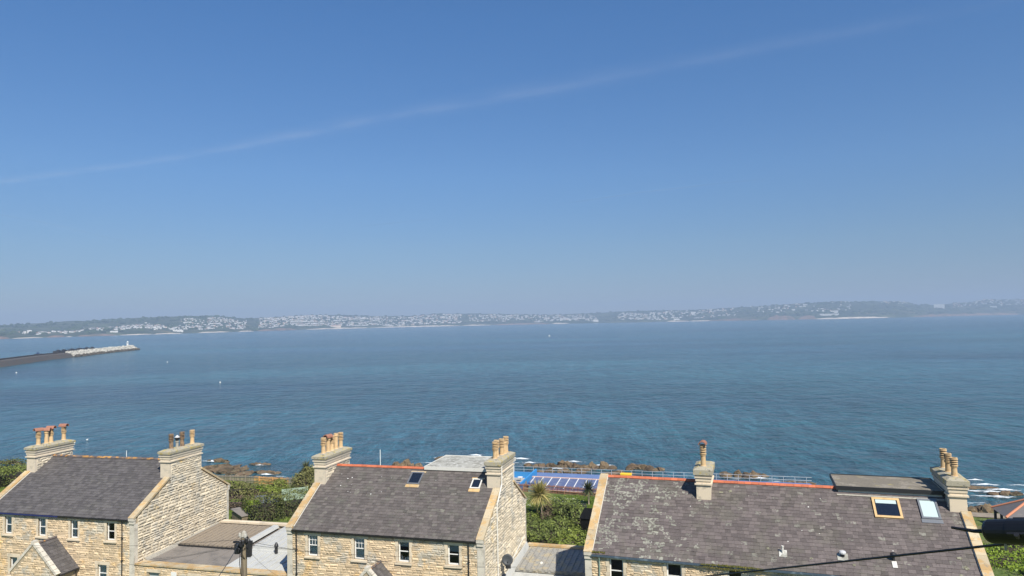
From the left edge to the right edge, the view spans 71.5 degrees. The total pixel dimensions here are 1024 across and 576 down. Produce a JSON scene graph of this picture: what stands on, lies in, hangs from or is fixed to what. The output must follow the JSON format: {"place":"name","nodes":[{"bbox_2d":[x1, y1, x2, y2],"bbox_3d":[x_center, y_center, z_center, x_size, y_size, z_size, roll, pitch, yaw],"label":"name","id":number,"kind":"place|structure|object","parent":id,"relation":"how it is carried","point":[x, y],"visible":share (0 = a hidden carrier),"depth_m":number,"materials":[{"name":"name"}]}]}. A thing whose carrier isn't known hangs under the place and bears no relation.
{"place":"outdoors","nodes":[
{"label":"outdoors","id":0,"kind":"place"},
{"bbox_2d":[12,316,888,338],"bbox_3d":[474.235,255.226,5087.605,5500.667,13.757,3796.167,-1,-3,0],"label":"beach","id":1,"kind":"structure","parent":0,"point":[463,325],"depth_m":5949.46,"materials":[{"name":"beige sand"}]},
{"bbox_2d":[0,313,1019,338],"bbox_3d":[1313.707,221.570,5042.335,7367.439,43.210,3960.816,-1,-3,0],"label":"cliffs","id":2,"kind":"structure","parent":0,"point":[776,317],"depth_m":6221.12,"materials":[{"name":"brown stone"}]},
{"bbox_2d":[0,314,1023,506],"bbox_3d":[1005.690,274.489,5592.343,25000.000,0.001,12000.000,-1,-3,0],"label":"sea","id":3,"kind":"structure","parent":0,"point":[818,401],"depth_m":316.05,"materials":[{"name":"liquid"}]},
{"bbox_2d":[0,345,139,366],"bbox_3d":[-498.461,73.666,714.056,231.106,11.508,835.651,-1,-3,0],"label":"breakwater","id":4,"kind":"object","parent":3,"relation":"in","point":[11,361],"visible":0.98,"depth_m":842.81,"materials":[{"name":"concrete"}]},
{"bbox_2d":[207,458,229,462],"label":"rock outcrop","id":5,"kind":"object","parent":3,"relation":"in","point":[219,460],"visible":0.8,"depth_m":173.69,"materials":[{"name":"brown stone"}]},
{"bbox_2d":[203,463,253,475],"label":"rock outcrop","id":6,"kind":"object","parent":3,"relation":"in","point":[228,469],"visible":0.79,"depth_m":161.91,"materials":[{"name":"brown stone"}]},
{"bbox_2d":[249,462,270,464],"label":"rock outcrop","id":7,"kind":"object","parent":3,"relation":"in","point":[255,463],"visible":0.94,"depth_m":169.78,"materials":[{"name":"stone"}]},
{"bbox_2d":[254,470,280,474],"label":"rock outcrop","id":8,"kind":"object","parent":3,"relation":"in","point":[267,472],"visible":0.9,"depth_m":159.19,"materials":[{"name":"brown stone"}]},
{"bbox_2d":[392,459,422,466],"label":"rock outcrop","id":9,"kind":"object","parent":3,"relation":"in","point":[406,462],"visible":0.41,"depth_m":162.62,"materials":[{"name":"brown stone"}]},
{"bbox_2d":[523,463,565,468],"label":"rock outcrop","id":10,"kind":"object","parent":3,"relation":"in","point":[540,465],"visible":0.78,"depth_m":160.23,"materials":[{"name":"brown stone"}]},
{"bbox_2d":[537,467,586,473],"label":"rock outcrop","id":11,"kind":"object","parent":3,"relation":"in","point":[565,470],"visible":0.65,"depth_m":153.97,"materials":[{"name":"brown stone"}]},
{"bbox_2d":[557,460,578,467],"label":"rock outcrop","id":12,"kind":"object","parent":3,"relation":"in","point":[567,464],"visible":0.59,"depth_m":159.91,"materials":[{"name":"brown stone"}]},
{"bbox_2d":[576,461,616,470],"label":"rock outcrop","id":13,"kind":"object","parent":3,"relation":"in","point":[593,466],"visible":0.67,"depth_m":157.14,"materials":[{"name":"brown stone"}]},
{"bbox_2d":[210,454,1023,502],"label":"sea foam","id":14,"kind":"object","parent":3,"relation":"on","point":[778,481],"visible":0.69,"depth_m":135.26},
{"bbox_2d":[606,470,635,474],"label":"rock outcrop","id":15,"kind":"object","parent":3,"relation":"in","point":[617,472],"visible":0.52,"depth_m":151.54,"materials":[{"name":"brown stone"}]},
{"bbox_2d":[625,463,664,470],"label":"rock outcrop","id":16,"kind":"object","parent":3,"relation":"in","point":[633,466],"visible":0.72,"depth_m":155.50,"materials":[{"name":"brown stone"}]},
{"bbox_2d":[719,469,768,477],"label":"rock outcrop","id":17,"kind":"object","parent":3,"relation":"in","point":[724,474],"visible":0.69,"depth_m":146.46,"materials":[{"name":"brown stone"}]},
{"bbox_2d":[782,481,815,484],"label":"rock outcrop","id":18,"kind":"object","parent":3,"relation":"in","point":[812,483],"visible":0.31,"depth_m":139.63,"materials":[{"name":"stone"}]},
{"bbox_2d":[967,503,997,512],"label":"rock outcrop","id":19,"kind":"object","parent":3,"relation":"in","point":[985,508],"visible":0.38,"depth_m":116.83,"materials":[{"name":"brown stone"}]},
{"bbox_2d":[968,485,998,489],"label":"rock outcrop","id":20,"kind":"object","parent":3,"relation":"in","point":[981,487],"visible":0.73,"depth_m":132.82,"materials":[{"name":"stone"}]},
{"bbox_2d":[986,490,1023,495],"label":"rock outcrop","id":21,"kind":"object","parent":3,"relation":"in","point":[1007,493],"visible":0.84,"depth_m":127.81,"materials":[{"name":"brown stone"}]},
{"bbox_2d":[0,299,1023,338],"bbox_3d":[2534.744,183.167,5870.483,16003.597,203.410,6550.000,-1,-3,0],"label":"hills","id":22,"kind":"structure","parent":0,"point":[879,306],"depth_m":6718.98,"materials":[{"name":"grey"}]},
{"bbox_2d":[0,299,1023,335],"bbox_3d":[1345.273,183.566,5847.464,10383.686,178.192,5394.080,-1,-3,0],"label":"distant woodland","id":23,"kind":"object","parent":22,"relation":"on","point":[142,318],"visible":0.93,"depth_m":6494.95,"materials":[{"name":"plant"}]},
{"bbox_2d":[24,299,1021,333],"bbox_3d":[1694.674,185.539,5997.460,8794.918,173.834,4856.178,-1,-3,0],"label":"distant houses","id":24,"kind":"structure","parent":22,"relation":"on","point":[315,323],"depth_m":6866.60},
{"bbox_2d":[934,304,944,307],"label":"building","id":25,"kind":"structure","parent":22,"relation":"on","point":[939,305],"depth_m":7348.51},
{"bbox_2d":[0,0,1023,324],"label":"sky","id":26,"kind":"structure","parent":0,"point":[169,158],"materials":[{"name":"blue"}]},
{"bbox_2d":[2,477,1023,575],"bbox_3d":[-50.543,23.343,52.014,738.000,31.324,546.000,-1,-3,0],"label":"ground","id":27,"kind":"structure","parent":0,"point":[996,571],"depth_m":83.18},
{"bbox_2d":[0,464,26,487],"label":"hedge","id":28,"kind":"object","parent":27,"relation":"on","point":[6,478],"visible":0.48,"depth_m":109.14,"materials":[{"name":"green plant"}]},
{"bbox_2d":[0,457,26,474],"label":"hedge","id":29,"kind":"object","parent":27,"relation":"on","point":[8,462],"visible":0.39,"depth_m":122.71,"materials":[{"name":"green plant"}]},
{"bbox_2d":[0,424,229,575],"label":"stone house","id":30,"kind":"structure","parent":27,"relation":"on","point":[59,500],"depth_m":61.13,"materials":[{"name":"stone"}]},
{"bbox_2d":[1,514,14,536],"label":"window","id":31,"kind":"structure","parent":30,"relation":"in","point":[9,518],"depth_m":61.01,"materials":[{"name":"white paint"}]},
{"bbox_2d":[6,553,19,575],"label":"window","id":32,"kind":"structure","parent":30,"relation":"in","point":[14,557],"depth_m":60.69,"materials":[{"name":"white paint"}]},
{"bbox_2d":[35,516,48,538],"bbox_3d":[-39.609,20.113,60.063,1.400,1.920,0.384,-2,-3,14],"label":"window","id":33,"kind":"structure","parent":30,"relation":"in","point":[43,528],"depth_m":60.12,"materials":[{"name":"white paint"}]},
{"bbox_2d":[67,518,80,540],"bbox_3d":[-36.388,20.009,59.226,1.370,1.920,0.384,-2,-3,14],"label":"window","id":34,"kind":"structure","parent":30,"relation":"in","point":[74,528],"depth_m":59.28,"materials":[{"name":"white paint"}]},
{"bbox_2d":[94,561,109,575],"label":"window","id":35,"kind":"structure","parent":30,"relation":"in","point":[103,571],"depth_m":58.46,"materials":[{"name":"white paint"}]},
{"bbox_2d":[103,521,117,543],"bbox_3d":[-32.835,19.890,58.296,1.400,1.870,0.360,-2,-3,14],"label":"window","id":36,"kind":"structure","parent":30,"relation":"in","point":[106,532],"depth_m":58.32,"materials":[{"name":"white paint"}]},
{"bbox_2d":[134,519,287,575],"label":"link building","id":37,"kind":"structure","parent":27,"relation":"on","point":[273,560],"depth_m":59.39,"materials":[{"name":"beige paint"}]},
{"bbox_2d":[150,572,158,575],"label":"window","id":38,"kind":"structure","parent":37,"relation":"in","point":[151,573],"depth_m":57.29,"materials":[{"name":"white glass"}]},
{"bbox_2d":[225,479,252,487],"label":"bush","id":39,"kind":"object","parent":27,"relation":"on","point":[234,483],"visible":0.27,"depth_m":107.16,"materials":[{"name":"green plant"}]},
{"bbox_2d":[230,507,250,520],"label":"garden shed","id":40,"kind":"structure","parent":27,"relation":"on","point":[238,513],"depth_m":83.00,"materials":[{"name":"grey wood"}]},
{"bbox_2d":[246,500,258,509],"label":"bush","id":41,"kind":"object","parent":27,"relation":"on","point":[252,503],"visible":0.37,"depth_m":87.74,"materials":[{"name":"green plant"}]},
{"bbox_2d":[229,491,279,508],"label":"hedge","id":42,"kind":"object","parent":27,"relation":"on","point":[234,504],"visible":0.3,"depth_m":90.86,"materials":[{"name":"green plant"}]},
{"bbox_2d":[221,477,290,481],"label":"hedge","id":43,"kind":"object","parent":27,"relation":"on","point":[255,479],"visible":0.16,"depth_m":118.57,"materials":[{"name":"green plant"}]},
{"bbox_2d":[226,478,287,499],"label":"hedge","id":44,"kind":"object","parent":27,"relation":"on","point":[241,490],"visible":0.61,"depth_m":99.45,"materials":[{"name":"green plant"}]},
{"bbox_2d":[254,484,272,491],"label":"bush","id":45,"kind":"object","parent":27,"relation":"on","point":[261,487],"visible":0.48,"depth_m":100.24,"materials":[{"name":"green plant"}]},
{"bbox_2d":[216,475,312,484],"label":"picket fence","id":46,"kind":"object","parent":27,"relation":"on","point":[243,478],"visible":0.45,"depth_m":114.15,"materials":[{"name":"brown wood"}]},
{"bbox_2d":[255,494,279,503],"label":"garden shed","id":47,"kind":"structure","parent":27,"relation":"on","point":[263,500],"depth_m":92.73,"materials":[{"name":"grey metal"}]},
{"bbox_2d":[240,487,309,521],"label":"hedge","id":48,"kind":"object","parent":27,"relation":"on","point":[273,510],"visible":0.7,"depth_m":83.97,"materials":[{"name":"green plant"}]},
{"bbox_2d":[263,479,287,494],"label":"bush","id":49,"kind":"object","parent":27,"relation":"on","point":[270,488],"visible":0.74,"depth_m":97.27,"materials":[{"name":"green plant"}]},
{"bbox_2d":[282,486,307,499],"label":"board fence","id":50,"kind":"object","parent":27,"relation":"on","point":[294,493],"visible":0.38,"depth_m":97.91,"materials":[{"name":"grey wood"}]},
{"bbox_2d":[290,464,314,490],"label":"bush","id":51,"kind":"object","parent":27,"relation":"on","point":[303,479],"visible":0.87,"depth_m":99.60,"materials":[{"name":"green plant"}]},
{"bbox_2d":[300,459,313,471],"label":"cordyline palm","id":52,"kind":"object","parent":27,"relation":"on","point":[306,463],"visible":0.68,"depth_m":103.08,"materials":[{"name":"green plant"}]},
{"bbox_2d":[285,432,526,575],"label":"stone house","id":53,"kind":"structure","parent":27,"relation":"on","point":[460,509],"depth_m":54.11,"materials":[{"name":"beige stone"}]},
{"bbox_2d":[304,533,320,558],"bbox_3d":[-15.029,19.403,53.792,1.460,1.970,0.384,-2,-3,15],"label":"window","id":54,"kind":"structure","parent":53,"relation":"in","point":[314,540],"depth_m":53.87,"materials":[{"name":"white paint"}]},
{"bbox_2d":[350,536,367,562],"bbox_3d":[-11.292,19.280,52.757,1.460,1.970,0.384,-2,-3,15],"label":"window","id":55,"kind":"structure","parent":53,"relation":"in","point":[360,543],"depth_m":52.83,"materials":[{"name":"white paint"}]},
{"bbox_2d":[394,539,412,565],"bbox_3d":[-7.831,19.145,51.888,1.480,1.900,0.558,-2,-3,15],"label":"window","id":56,"kind":"structure","parent":53,"relation":"in","point":[402,542],"depth_m":51.84,"materials":[{"name":"white paint"}]},
{"bbox_2d":[443,542,462,568],"bbox_3d":[-4.153,18.980,50.788,1.480,1.860,0.400,-2,-3,15],"label":"window","id":57,"kind":"structure","parent":53,"relation":"in","point":[448,546],"depth_m":50.81,"materials":[{"name":"white paint"}]},
{"bbox_2d":[502,554,512,568],"bbox_3d":[-0.375,20.618,53.639,0.686,1.029,0.672,-3,-3,39],"label":"satellite dish","id":58,"kind":"object","parent":53,"relation":"attached to","point":[507,560],"visible":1,"depth_m":53.70,"materials":[{"name":"grey metal"}]},
{"bbox_2d":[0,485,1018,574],"bbox_3d":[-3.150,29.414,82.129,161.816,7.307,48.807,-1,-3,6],"label":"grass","id":59,"kind":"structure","parent":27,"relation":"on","point":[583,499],"depth_m":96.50,"materials":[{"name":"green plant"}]},
{"bbox_2d":[514,469,536,488],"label":"blue terrace","id":60,"kind":"structure","parent":27,"relation":"on","point":[527,476],"depth_m":121.37,"materials":[{"name":"paint"}]},
{"bbox_2d":[526,505,544,519],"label":"bush","id":61,"kind":"object","parent":27,"relation":"on","point":[533,511],"visible":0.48,"depth_m":84.54,"materials":[{"name":"green plant"}]},
{"bbox_2d":[526,478,551,515],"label":"cordyline palm","id":62,"kind":"object","parent":27,"relation":"on","point":[538,496],"visible":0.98,"depth_m":83.61,"materials":[{"name":"green plant"}]},
{"bbox_2d":[504,535,584,575],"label":"link building","id":63,"kind":"structure","parent":27,"relation":"on","point":[538,559],"depth_m":57.59,"materials":[{"name":"beige stone"}]},
{"bbox_2d":[538,501,554,519],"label":"bush","id":64,"kind":"object","parent":27,"relation":"on","point":[546,512],"visible":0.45,"depth_m":83.27,"materials":[{"name":"plant"}]},
{"bbox_2d":[526,513,571,543],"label":"bush","id":65,"kind":"object","parent":27,"relation":"on","point":[537,531],"visible":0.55,"depth_m":72.59,"materials":[{"name":"green plant"}]},
{"bbox_2d":[518,484,596,495],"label":"picket fence","id":66,"kind":"object","parent":27,"relation":"on","point":[561,491],"visible":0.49,"depth_m":103.19,"materials":[{"name":"wood"}]},
{"bbox_2d":[542,512,577,531],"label":"bush","id":67,"kind":"object","parent":27,"relation":"on","point":[558,519],"visible":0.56,"depth_m":76.06,"materials":[{"name":"green plant"}]},
{"bbox_2d":[528,476,598,494],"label":"poolside cafe","id":68,"kind":"structure","parent":27,"relation":"on","point":[567,482],"depth_m":112.73,"materials":[{"name":"blue paint"}]},
{"bbox_2d":[544,494,584,528],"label":"bush","id":69,"kind":"object","parent":27,"relation":"on","point":[562,507],"visible":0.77,"depth_m":81.42,"materials":[{"name":"green plant"}]},
{"bbox_2d":[550,522,587,545],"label":"bush","id":70,"kind":"object","parent":27,"relation":"on","point":[571,536],"visible":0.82,"depth_m":70.69,"materials":[{"name":"green plant"}]},
{"bbox_2d":[579,508,592,534],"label":"garden shed","id":71,"kind":"structure","parent":27,"relation":"on","point":[585,516],"depth_m":74.13,"materials":[{"name":"black wood"}]},
{"bbox_2d":[584,523,588,534],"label":"door","id":72,"kind":"structure","parent":71,"relation":"in","point":[586,525],"depth_m":73.95,"materials":[{"name":"black wood"}]},
{"bbox_2d":[578,479,595,504],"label":"cordyline palm","id":73,"kind":"object","parent":27,"relation":"on","point":[587,488],"visible":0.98,"depth_m":94.11,"materials":[{"name":"green plant"}]},
{"bbox_2d":[583,440,993,575],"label":"stone house","id":74,"kind":"structure","parent":27,"relation":"on","point":[703,523],"depth_m":46.23,"materials":[{"name":"stone"}]},
{"bbox_2d":[606,558,626,575],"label":"window","id":75,"kind":"structure","parent":74,"relation":"in","point":[624,564],"depth_m":46.74,"materials":[{"name":"white paint"}]},
{"bbox_2d":[663,563,685,575],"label":"window","id":76,"kind":"structure","parent":74,"relation":"in","point":[665,568],"depth_m":45.58,"materials":[{"name":"white paint"}]},
{"bbox_2d":[722,568,745,575],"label":"window","id":77,"kind":"structure","parent":74,"relation":"in","point":[742,574],"depth_m":44.32,"materials":[{"name":"white paint"}]},
{"bbox_2d":[983,543,1023,574],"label":"hedge","id":78,"kind":"object","parent":27,"relation":"on","point":[1012,557],"visible":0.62,"depth_m":64.90,"materials":[{"name":"green plant"}]},
{"bbox_2d":[991,499,1023,518],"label":"seaside shelter","id":79,"kind":"object","parent":27,"relation":"on","point":[1012,509],"visible":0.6,"depth_m":84.94,"materials":[{"name":"stone"}]},
{"bbox_2d":[620,472,631,475],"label":"yellow box","id":80,"kind":"object","parent":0,"point":[626,474],"visible":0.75,"depth_m":130.29,"materials":[{"name":"paint"}]},
{"bbox_2d":[515,471,811,484],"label":"promenade","id":81,"kind":"structure","parent":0,"point":[589,476],"depth_m":132.53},
{"bbox_2d":[514,466,811,483],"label":"sea railing","id":82,"kind":"object","parent":81,"relation":"on","point":[652,474],"visible":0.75,"depth_m":129.90,"materials":[{"name":"grey metal"}]},
{"bbox_2d":[705,544,1011,575],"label":"overhead cable","id":83,"kind":"object","parent":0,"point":[926,552],"visible":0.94,"depth_m":7.82,"materials":[{"name":"black rubber"}]},
{"bbox_2d":[951,517,1023,550],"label":"cable joint","id":84,"kind":"object","parent":83,"relation":"hanging from","point":[1005,532],"visible":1,"depth_m":5.98,"materials":[{"name":"black plastic"}]},
{"bbox_2d":[971,512,1006,518],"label":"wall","id":85,"kind":"structure","parent":0,"point":[976,514],"depth_m":91.59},
{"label":"road","id":86,"kind":"structure","parent":0,"visible":0},
{"bbox_2d":[233,530,252,575],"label":"utility pole","id":87,"kind":"object","parent":86,"relation":"on","point":[244,547],"visible":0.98,"depth_m":33.35,"materials":[{"name":"wood"}]},
{"bbox_2d":[0,547,232,574],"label":"telephone wire","id":88,"kind":"object","parent":87,"relation":"attached to","point":[131,564],"visible":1,"depth_m":36.09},
{"bbox_2d":[2,539,239,546],"bbox_3d":[-23.692,13.957,39.413,24.916,3.263,0.016,-3,-3,29],"label":"telephone wire","id":89,"kind":"object","parent":87,"relation":"attached to","point":[105,546],"visible":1,"depth_m":38.69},
{"bbox_2d":[253,542,465,566],"bbox_3d":[-6.066,13.673,36.407,13.982,3.482,0.018,0,-3,-25],"label":"telephone wire","id":90,"kind":"object","parent":87,"relation":"attached to","point":[365,559],"visible":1,"depth_m":35.78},
{"bbox_2d":[254,545,471,556],"bbox_3d":[-7.544,15.478,41.875,0.016,6.215,19.606,-3,-3,29],"label":"telephone wire","id":91,"kind":"object","parent":87,"relation":"attached to","point":[352,554],"visible":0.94,"depth_m":39.42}
]}

